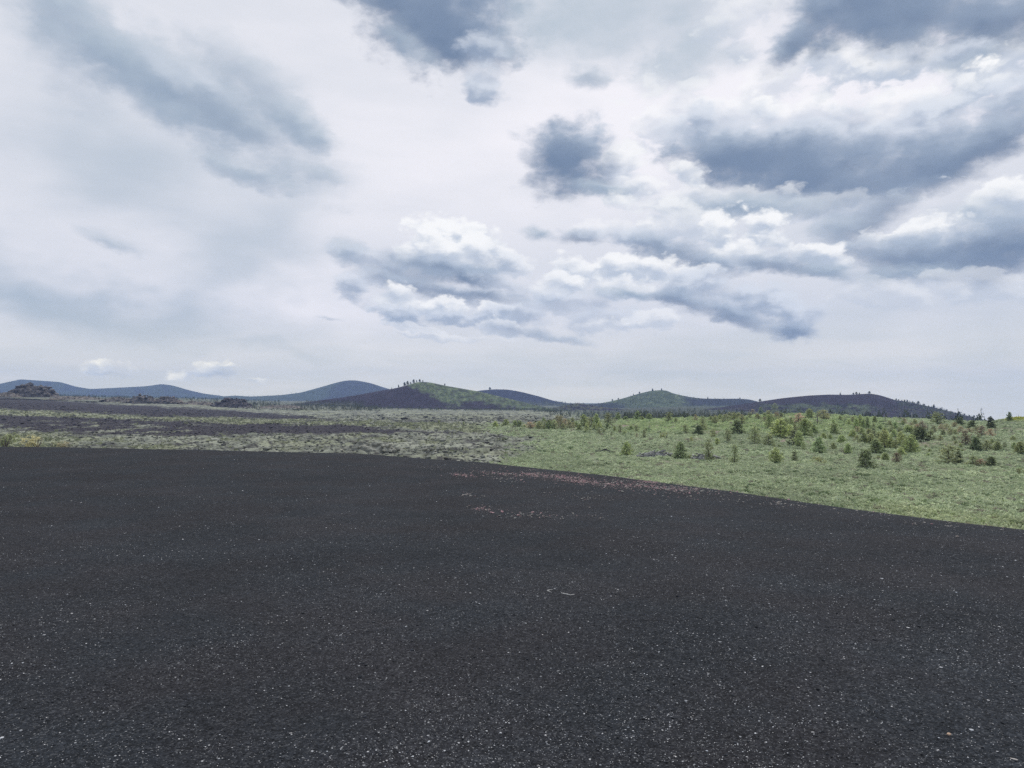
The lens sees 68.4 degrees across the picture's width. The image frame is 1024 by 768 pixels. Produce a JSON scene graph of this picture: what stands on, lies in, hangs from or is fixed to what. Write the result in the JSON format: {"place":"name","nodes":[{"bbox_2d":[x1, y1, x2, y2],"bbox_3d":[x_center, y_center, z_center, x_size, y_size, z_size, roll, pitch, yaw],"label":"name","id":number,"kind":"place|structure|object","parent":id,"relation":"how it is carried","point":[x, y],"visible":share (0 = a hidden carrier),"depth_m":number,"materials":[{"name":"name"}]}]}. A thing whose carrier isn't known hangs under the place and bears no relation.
{"place":"outdoors","nodes":[
{"label":"outdoors","id":0,"kind":"place"},
{"bbox_2d":[0,379,221,398],"bbox_3d":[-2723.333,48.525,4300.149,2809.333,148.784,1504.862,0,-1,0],"label":"hill","id":1,"kind":"structure","parent":0,"point":[158,390],"depth_m":4184.16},
{"bbox_2d":[213,380,387,400],"bbox_3d":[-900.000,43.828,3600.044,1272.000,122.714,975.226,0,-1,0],"label":"hill","id":2,"kind":"structure","parent":0,"point":[347,388],"depth_m":3494.71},
{"bbox_2d":[292,382,576,411],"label":"hill","id":3,"kind":"structure","parent":0,"point":[433,394],"depth_m":1105.96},
{"bbox_2d":[0,0,1023,419],"bbox_3d":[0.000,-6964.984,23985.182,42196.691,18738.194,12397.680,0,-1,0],"label":"sky","id":4,"kind":"structure","parent":0,"point":[600,200],"depth_m":27164.53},
{"bbox_2d":[0,447,1023,767],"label":"cinder slope","id":5,"kind":"structure","parent":0,"point":[82,501],"depth_m":5.94,"materials":[{"name":"gravel"}]},
{"bbox_2d":[0,449,1023,767],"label":"pale pebbles","id":6,"kind":"object","parent":5,"relation":"on","point":[536,659],"visible":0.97,"depth_m":4.96,"materials":[{"name":"stone"}]},
{"bbox_2d":[451,466,1002,527],"bbox_3d":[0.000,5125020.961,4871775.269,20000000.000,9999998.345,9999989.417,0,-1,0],"label":"pink flowers","id":7,"kind":"object","parent":5,"relation":"on","point":[589,483],"visible":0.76,"depth_m":16.20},
{"bbox_2d":[0,396,1023,525],"bbox_3d":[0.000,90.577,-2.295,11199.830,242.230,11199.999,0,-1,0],"label":"ground","id":8,"kind":"structure","parent":0,"point":[121,406],"depth_m":273.53,"materials":[{"name":"plant"}]},
{"bbox_2d":[0,431,19,446],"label":"shrub","id":9,"kind":"object","parent":8,"relation":"on","point":[5,442],"visible":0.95,"depth_m":169.13,"materials":[{"name":"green plant"}]},
{"bbox_2d":[0,392,21,396],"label":"lava outcrop","id":10,"kind":"object","parent":8,"relation":"on","point":[6,394],"visible":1,"depth_m":736.01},
{"bbox_2d":[19,434,43,446],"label":"shrub","id":11,"kind":"object","parent":8,"relation":"on","point":[31,442],"visible":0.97,"depth_m":167.99,"materials":[{"name":"beige plant"}]},
{"bbox_2d":[8,382,59,396],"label":"lava outcrop","id":12,"kind":"object","parent":8,"relation":"on","point":[29,389],"visible":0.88,"depth_m":753.65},
{"bbox_2d":[56,441,70,446],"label":"shrub","id":13,"kind":"object","parent":8,"relation":"on","point":[64,443],"visible":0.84,"depth_m":167.51,"materials":[{"name":"beige plant"}]},
{"bbox_2d":[47,395,104,399],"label":"lava outcrop","id":14,"kind":"object","parent":8,"relation":"on","point":[74,398],"visible":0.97,"depth_m":781.65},
{"bbox_2d":[98,396,129,401],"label":"lava outcrop","id":15,"kind":"object","parent":8,"relation":"on","point":[117,399],"visible":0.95,"depth_m":794.48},
{"bbox_2d":[122,393,157,403],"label":"lava outcrop","id":16,"kind":"object","parent":8,"relation":"on","point":[140,399],"visible":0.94,"depth_m":794.14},
{"bbox_2d":[156,396,183,403],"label":"lava outcrop","id":17,"kind":"object","parent":8,"relation":"on","point":[166,400],"visible":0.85,"depth_m":800.02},
{"bbox_2d":[179,400,213,404],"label":"lava outcrop","id":18,"kind":"object","parent":8,"relation":"on","point":[191,402],"visible":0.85,"depth_m":794.19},
{"bbox_2d":[210,397,251,407],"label":"lava outcrop","id":19,"kind":"object","parent":8,"relation":"on","point":[228,402],"visible":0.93,"depth_m":781.48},
{"bbox_2d":[259,404,302,407],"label":"lava outcrop","id":20,"kind":"object","parent":8,"relation":"on","point":[281,406],"visible":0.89,"depth_m":814.51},
{"bbox_2d":[0,409,580,455],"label":"grass","id":21,"kind":"structure","parent":8,"relation":"on","point":[383,423],"depth_m":288.40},
{"bbox_2d":[0,403,587,462],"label":"lava rubble","id":22,"kind":"object","parent":8,"relation":"on","point":[343,442],"visible":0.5,"depth_m":258.59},
{"bbox_2d":[336,439,400,453],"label":"pressure ridge","id":23,"kind":"structure","parent":8,"relation":"on","point":[379,448],"depth_m":146.06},
{"bbox_2d":[418,447,439,453],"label":"pressure ridge","id":24,"kind":"structure","parent":8,"relation":"on","point":[426,451],"depth_m":144.83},
{"bbox_2d":[465,443,503,450],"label":"pressure ridge","id":25,"kind":"structure","parent":8,"relation":"on","point":[481,446],"depth_m":147.40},
{"bbox_2d":[0,388,985,420],"bbox_3d":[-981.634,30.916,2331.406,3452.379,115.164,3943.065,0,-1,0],"label":"woodland","id":26,"kind":"object","parent":8,"relation":"on","point":[627,415],"visible":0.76,"depth_m":922.17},
{"bbox_2d":[500,419,508,425],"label":"young pine","id":27,"kind":"object","parent":8,"relation":"on","point":[506,422],"visible":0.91,"depth_m":303.14,"materials":[{"name":"green plant"}]},
{"bbox_2d":[524,422,535,427],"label":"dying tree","id":28,"kind":"object","parent":8,"relation":"on","point":[531,424],"visible":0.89,"depth_m":272.68,"materials":[{"name":"brown plant"}]},
{"bbox_2d":[534,421,541,428],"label":"young pine","id":29,"kind":"object","parent":8,"relation":"on","point":[539,424],"visible":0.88,"depth_m":259.92,"materials":[{"name":"green plant"}]},
{"bbox_2d":[544,419,553,429],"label":"conifer","id":30,"kind":"object","parent":8,"relation":"on","point":[548,426],"visible":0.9,"depth_m":249.88,"materials":[{"name":"green plant"}]},
{"bbox_2d":[554,416,566,428],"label":"dying tree","id":31,"kind":"object","parent":8,"relation":"on","point":[560,419],"visible":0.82,"depth_m":245.41,"materials":[{"name":"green plant"}]},
{"bbox_2d":[579,413,589,425],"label":"young pine","id":32,"kind":"object","parent":8,"relation":"on","point":[584,419],"visible":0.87,"depth_m":256.20,"materials":[{"name":"green plant"}]},
{"bbox_2d":[592,413,599,426],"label":"young pine","id":33,"kind":"object","parent":8,"relation":"on","point":[596,418],"visible":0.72,"depth_m":253.86,"materials":[{"name":"green plant"}]},
{"bbox_2d":[603,412,614,424],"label":"thin pine","id":34,"kind":"object","parent":8,"relation":"on","point":[607,418],"visible":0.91,"depth_m":263.72,"materials":[{"name":"green plant"}]},
{"bbox_2d":[620,441,633,455],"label":"young pine","id":35,"kind":"object","parent":8,"relation":"on","point":[625,450],"visible":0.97,"depth_m":141.49,"materials":[{"name":"green plant"}]},
{"bbox_2d":[636,449,673,457],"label":"rock slab","id":36,"kind":"object","parent":8,"relation":"on","point":[653,453],"visible":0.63,"depth_m":133.33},
{"bbox_2d":[665,412,672,420],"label":"thin pine","id":37,"kind":"object","parent":8,"relation":"on","point":[668,415],"visible":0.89,"depth_m":272.85,"materials":[{"name":"green plant"}]},
{"bbox_2d":[672,441,689,458],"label":"conifer","id":38,"kind":"object","parent":8,"relation":"on","point":[680,446],"visible":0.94,"depth_m":127.32,"materials":[{"name":"green plant"}]},
{"bbox_2d":[692,425,703,434],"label":"conifer","id":39,"kind":"object","parent":8,"relation":"on","point":[698,428],"visible":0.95,"depth_m":197.56,"materials":[{"name":"green plant"}]},
{"bbox_2d":[699,416,707,429],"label":"thin pine","id":40,"kind":"object","parent":8,"relation":"on","point":[701,424],"visible":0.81,"depth_m":214.51,"materials":[{"name":"green plant"}]},
{"bbox_2d":[690,452,720,459],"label":"rock slab","id":41,"kind":"object","parent":8,"relation":"on","point":[699,456],"visible":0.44,"depth_m":127.09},
{"bbox_2d":[702,439,715,460],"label":"thin pine","id":42,"kind":"object","parent":8,"relation":"on","point":[708,455],"visible":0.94,"depth_m":121.98,"materials":[{"name":"green plant"}]},
{"bbox_2d":[420,466,1001,537],"bbox_3d":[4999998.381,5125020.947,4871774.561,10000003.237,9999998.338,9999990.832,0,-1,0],"label":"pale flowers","id":43,"kind":"object","parent":8,"relation":"on","point":[644,489],"visible":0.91,"depth_m":14.54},
{"bbox_2d":[710,415,719,422],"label":"thin pine","id":44,"kind":"object","parent":8,"relation":"on","point":[714,419],"visible":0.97,"depth_m":251.28,"materials":[{"name":"green plant"}]},
{"bbox_2d":[721,414,732,421],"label":"thin pine","id":45,"kind":"object","parent":8,"relation":"on","point":[723,419],"visible":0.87,"depth_m":252.52,"materials":[{"name":"green plant"}]},
{"bbox_2d":[724,428,731,441],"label":"thin pine","id":46,"kind":"object","parent":8,"relation":"on","point":[727,434],"visible":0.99,"depth_m":168.63,"materials":[{"name":"green plant"}]},
{"bbox_2d":[728,444,740,461],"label":"thin pine","id":47,"kind":"object","parent":8,"relation":"on","point":[735,450],"visible":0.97,"depth_m":116.34,"materials":[{"name":"green plant"}]},
{"bbox_2d":[729,412,739,418],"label":"thin pine","id":48,"kind":"object","parent":8,"relation":"on","point":[734,416],"visible":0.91,"depth_m":266.36,"materials":[{"name":"green plant"}]},
{"bbox_2d":[730,420,745,433],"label":"conifer","id":49,"kind":"object","parent":8,"relation":"on","point":[737,424],"visible":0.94,"depth_m":194.72,"materials":[{"name":"green plant"}]},
{"bbox_2d":[458,412,1023,529],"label":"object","id":50,"kind":"object","parent":8,"relation":"on","point":[990,507],"visible":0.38,"depth_m":112.35,"materials":[{"name":"green plant"}]},
{"bbox_2d":[747,425,762,443],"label":"thin pine","id":51,"kind":"object","parent":8,"relation":"on","point":[753,438],"visible":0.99,"depth_m":162.09,"materials":[{"name":"green plant"}]},
{"bbox_2d":[761,434,774,444],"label":"thin pine","id":52,"kind":"object","parent":8,"relation":"on","point":[767,439],"visible":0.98,"depth_m":159.04,"materials":[{"name":"green plant"}]},
{"bbox_2d":[765,414,773,428],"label":"conifer","id":53,"kind":"object","parent":8,"relation":"on","point":[769,420],"visible":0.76,"depth_m":208.41,"materials":[{"name":"green plant"}]},
{"bbox_2d":[768,447,784,462],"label":"young pine","id":54,"kind":"object","parent":8,"relation":"on","point":[778,458],"visible":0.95,"depth_m":118.93,"materials":[{"name":"green plant"}]},
{"bbox_2d":[766,418,791,437],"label":"young pine","id":55,"kind":"object","parent":8,"relation":"on","point":[780,427],"visible":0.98,"depth_m":177.50,"materials":[{"name":"green plant"}]},
{"bbox_2d":[785,430,799,444],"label":"thin pine","id":56,"kind":"object","parent":8,"relation":"on","point":[791,436],"visible":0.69,"depth_m":159.08,"materials":[{"name":"green plant"}]},
{"bbox_2d":[791,449,798,460],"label":"thin pine","id":57,"kind":"object","parent":8,"relation":"on","point":[794,455],"visible":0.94,"depth_m":120.34,"materials":[{"name":"green plant"}]},
{"bbox_2d":[791,431,806,445],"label":"young pine","id":58,"kind":"object","parent":8,"relation":"on","point":[798,439],"visible":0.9,"depth_m":154.52,"materials":[{"name":"green plant"}]},
{"bbox_2d":[793,413,804,422],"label":"dying tree","id":59,"kind":"object","parent":8,"relation":"on","point":[798,418],"visible":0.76,"depth_m":226.02,"materials":[{"name":"beige plant"}]},
{"bbox_2d":[798,418,812,435],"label":"conifer","id":60,"kind":"object","parent":8,"relation":"on","point":[805,424],"visible":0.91,"depth_m":180.24,"materials":[{"name":"green plant"}]},
{"bbox_2d":[804,408,813,417],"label":"conifer","id":61,"kind":"object","parent":8,"relation":"on","point":[809,413],"visible":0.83,"depth_m":248.92,"materials":[{"name":"green plant"}]},
{"bbox_2d":[810,424,819,433],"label":"conifer","id":62,"kind":"object","parent":8,"relation":"on","point":[815,429],"visible":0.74,"depth_m":188.28,"materials":[{"name":"green plant"}]},
{"bbox_2d":[810,437,826,452],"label":"conifer","id":63,"kind":"object","parent":8,"relation":"on","point":[818,441],"visible":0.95,"depth_m":138.85,"materials":[{"name":"green plant"}]},
{"bbox_2d":[812,456,826,462],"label":"shrub","id":64,"kind":"object","parent":8,"relation":"on","point":[817,459],"visible":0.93,"depth_m":119.04,"materials":[{"name":"green plant"}]},
{"bbox_2d":[816,409,829,418],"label":"dying tree","id":65,"kind":"object","parent":8,"relation":"on","point":[824,413],"visible":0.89,"depth_m":247.65,"materials":[{"name":"green plant"}]},
{"bbox_2d":[828,423,840,433],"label":"conifer","id":66,"kind":"object","parent":8,"relation":"on","point":[833,426],"visible":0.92,"depth_m":188.27,"materials":[{"name":"green plant"}]},
{"bbox_2d":[836,435,847,442],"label":"young pine","id":67,"kind":"object","parent":8,"relation":"on","point":[842,439],"visible":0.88,"depth_m":162.93,"materials":[{"name":"green plant"}]},
{"bbox_2d":[843,443,851,452],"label":"young pine","id":68,"kind":"object","parent":8,"relation":"on","point":[847,448],"visible":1,"depth_m":138.96,"materials":[{"name":"green plant"}]},
{"bbox_2d":[848,429,858,436],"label":"young pine","id":69,"kind":"object","parent":8,"relation":"on","point":[852,434],"visible":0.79,"depth_m":180.33,"materials":[{"name":"green plant"}]},
{"bbox_2d":[852,417,859,427],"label":"young pine","id":70,"kind":"object","parent":8,"relation":"on","point":[856,423],"visible":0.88,"depth_m":213.45,"materials":[{"name":"green plant"}]},
{"bbox_2d":[857,432,869,441],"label":"conifer","id":71,"kind":"object","parent":8,"relation":"on","point":[862,438],"visible":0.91,"depth_m":166.86,"materials":[{"name":"green plant"}]},
{"bbox_2d":[860,418,866,427],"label":"young pine","id":72,"kind":"object","parent":8,"relation":"on","point":[863,423],"visible":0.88,"depth_m":217.68,"materials":[{"name":"green plant"}]},
{"bbox_2d":[857,449,878,468],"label":"conifer","id":73,"kind":"object","parent":8,"relation":"on","point":[864,454],"visible":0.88,"depth_m":110.71,"materials":[{"name":"green plant"}]},
{"bbox_2d":[865,417,870,427],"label":"conifer","id":74,"kind":"object","parent":8,"relation":"on","point":[867,422],"visible":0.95,"depth_m":218.62,"materials":[{"name":"green plant"}]},
{"bbox_2d":[865,433,874,443],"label":"young pine","id":75,"kind":"object","parent":8,"relation":"on","point":[870,437],"visible":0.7,"depth_m":165.39,"materials":[{"name":"green plant"}]},
{"bbox_2d":[867,438,884,453],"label":"conifer","id":76,"kind":"object","parent":8,"relation":"on","point":[877,448],"visible":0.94,"depth_m":142.06,"materials":[{"name":"green plant"}]},
{"bbox_2d":[881,452,889,459],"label":"young pine","id":77,"kind":"object","parent":8,"relation":"on","point":[884,456],"visible":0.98,"depth_m":126.16,"materials":[{"name":"green plant"}]},
{"bbox_2d":[878,430,893,447],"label":"young pine","id":78,"kind":"object","parent":8,"relation":"on","point":[884,435],"visible":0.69,"depth_m":153.68,"materials":[{"name":"green plant"}]},
{"bbox_2d":[885,435,893,447],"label":"young pine","id":79,"kind":"object","parent":8,"relation":"on","point":[889,443],"visible":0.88,"depth_m":151.70,"materials":[{"name":"green plant"}]},
{"bbox_2d":[891,440,898,448],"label":"thin pine","id":80,"kind":"object","parent":8,"relation":"on","point":[895,445],"visible":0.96,"depth_m":150.17,"materials":[{"name":"green plant"}]},
{"bbox_2d":[891,452,901,462],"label":"dying tree","id":81,"kind":"object","parent":8,"relation":"on","point":[896,459],"visible":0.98,"depth_m":120.84,"materials":[{"name":"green plant"}]},
{"bbox_2d":[895,431,904,444],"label":"young pine","id":82,"kind":"object","parent":8,"relation":"on","point":[901,437],"visible":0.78,"depth_m":160.61,"materials":[{"name":"green plant"}]},
{"bbox_2d":[894,447,906,454],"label":"young pine","id":83,"kind":"object","parent":8,"relation":"on","point":[902,449],"visible":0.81,"depth_m":135.65,"materials":[{"name":"green plant"}]},
{"bbox_2d":[903,425,911,432],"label":"young pine","id":84,"kind":"object","parent":8,"relation":"on","point":[906,427],"visible":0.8,"depth_m":199.58,"materials":[{"name":"green plant"}]},
{"bbox_2d":[903,434,920,452],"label":"conifer","id":85,"kind":"object","parent":8,"relation":"on","point":[911,446],"visible":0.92,"depth_m":142.25,"materials":[{"name":"green plant"}]},
{"bbox_2d":[910,426,933,441],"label":"conifer","id":86,"kind":"object","parent":8,"relation":"on","point":[920,432],"visible":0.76,"depth_m":171.49,"materials":[{"name":"green plant"}]},
{"bbox_2d":[925,429,937,439],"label":"thin pine","id":87,"kind":"object","parent":8,"relation":"on","point":[930,432],"visible":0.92,"depth_m":170.95,"materials":[{"name":"green plant"}]},
{"bbox_2d":[927,411,949,423],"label":"thin pine","id":88,"kind":"object","parent":8,"relation":"on","point":[936,415],"visible":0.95,"depth_m":244.35,"materials":[{"name":"green plant"}]},
{"bbox_2d":[933,444,961,463],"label":"bush","id":89,"kind":"object","parent":8,"relation":"on","point":[951,456],"visible":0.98,"depth_m":120.11,"materials":[{"name":"green plant"}]},
{"bbox_2d":[954,451,963,462],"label":"conifer","id":90,"kind":"object","parent":8,"relation":"on","point":[959,456],"visible":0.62,"depth_m":121.37,"materials":[{"name":"green plant"}]},
{"bbox_2d":[953,417,965,424],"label":"conifer","id":91,"kind":"object","parent":8,"relation":"on","point":[960,421],"visible":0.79,"depth_m":237.09,"materials":[{"name":"green plant"}]},
{"bbox_2d":[957,430,972,444],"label":"dying tree","id":92,"kind":"object","parent":8,"relation":"on","point":[965,438],"visible":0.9,"depth_m":159.81,"materials":[{"name":"grey plant"}]},
{"bbox_2d":[964,455,976,464],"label":"thin pine","id":93,"kind":"object","parent":8,"relation":"on","point":[971,458],"visible":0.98,"depth_m":116.84,"materials":[{"name":"green plant"}]},
{"bbox_2d":[964,420,977,427],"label":"conifer","id":94,"kind":"object","parent":8,"relation":"on","point":[971,423],"visible":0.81,"depth_m":221.75,"materials":[{"name":"green plant"}]},
{"bbox_2d":[967,437,985,450],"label":"conifer","id":95,"kind":"object","parent":8,"relation":"on","point":[975,442],"visible":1,"depth_m":145.80,"materials":[{"name":"green plant"}]},
{"bbox_2d":[972,459,986,464],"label":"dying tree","id":96,"kind":"object","parent":8,"relation":"on","point":[980,461],"visible":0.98,"depth_m":116.30,"materials":[{"name":"brown plant"}]},
{"bbox_2d":[975,425,987,434],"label":"dying tree","id":97,"kind":"object","parent":8,"relation":"on","point":[982,429],"visible":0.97,"depth_m":188.53,"materials":[{"name":"grey plant"}]},
{"bbox_2d":[982,440,992,449],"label":"thin pine","id":98,"kind":"object","parent":8,"relation":"on","point":[987,445],"visible":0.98,"depth_m":145.83,"materials":[{"name":"green plant"}]},
{"bbox_2d":[986,428,995,435],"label":"dying tree","id":99,"kind":"object","parent":8,"relation":"on","point":[991,433],"visible":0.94,"depth_m":183.02,"materials":[{"name":"brown plant"}]},
{"bbox_2d":[986,416,996,428],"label":"conifer","id":100,"kind":"object","parent":8,"relation":"on","point":[990,419],"visible":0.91,"depth_m":217.55,"materials":[{"name":"green plant"}]},
{"bbox_2d":[984,456,999,465],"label":"conifer","id":101,"kind":"object","parent":8,"relation":"on","point":[991,460],"visible":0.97,"depth_m":115.09,"materials":[{"name":"green plant"}]},
{"bbox_2d":[991,441,1001,449],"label":"young pine","id":102,"kind":"object","parent":8,"relation":"on","point":[998,445],"visible":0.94,"depth_m":144.45,"materials":[{"name":"green plant"}]},
{"bbox_2d":[1005,412,1013,420],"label":"conifer","id":103,"kind":"object","parent":8,"relation":"on","point":[1009,417],"visible":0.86,"depth_m":236.10,"materials":[{"name":"green plant"}]},
{"bbox_2d":[1012,441,1023,452],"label":"young pine","id":104,"kind":"object","parent":8,"relation":"on","point":[1019,446],"visible":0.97,"depth_m":136.88,"materials":[{"name":"green plant"}]},
{"bbox_2d":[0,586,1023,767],"bbox_3d":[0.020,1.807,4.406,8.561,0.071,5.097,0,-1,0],"label":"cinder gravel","id":105,"kind":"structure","parent":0,"point":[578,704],"depth_m":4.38,"materials":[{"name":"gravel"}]},
{"bbox_2d":[479,389,569,405],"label":"hill","id":106,"kind":"structure","parent":0,"point":[523,397],"depth_m":2252.94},
{"bbox_2d":[552,403,625,410],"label":"hill","id":107,"kind":"structure","parent":0,"point":[596,408],"depth_m":1335.26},
{"bbox_2d":[587,390,756,407],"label":"hill","id":108,"kind":"structure","parent":0,"point":[656,397],"depth_m":1852.17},
{"bbox_2d":[704,394,982,420],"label":"hill","id":109,"kind":"structure","parent":0,"point":[875,400],"depth_m":1148.93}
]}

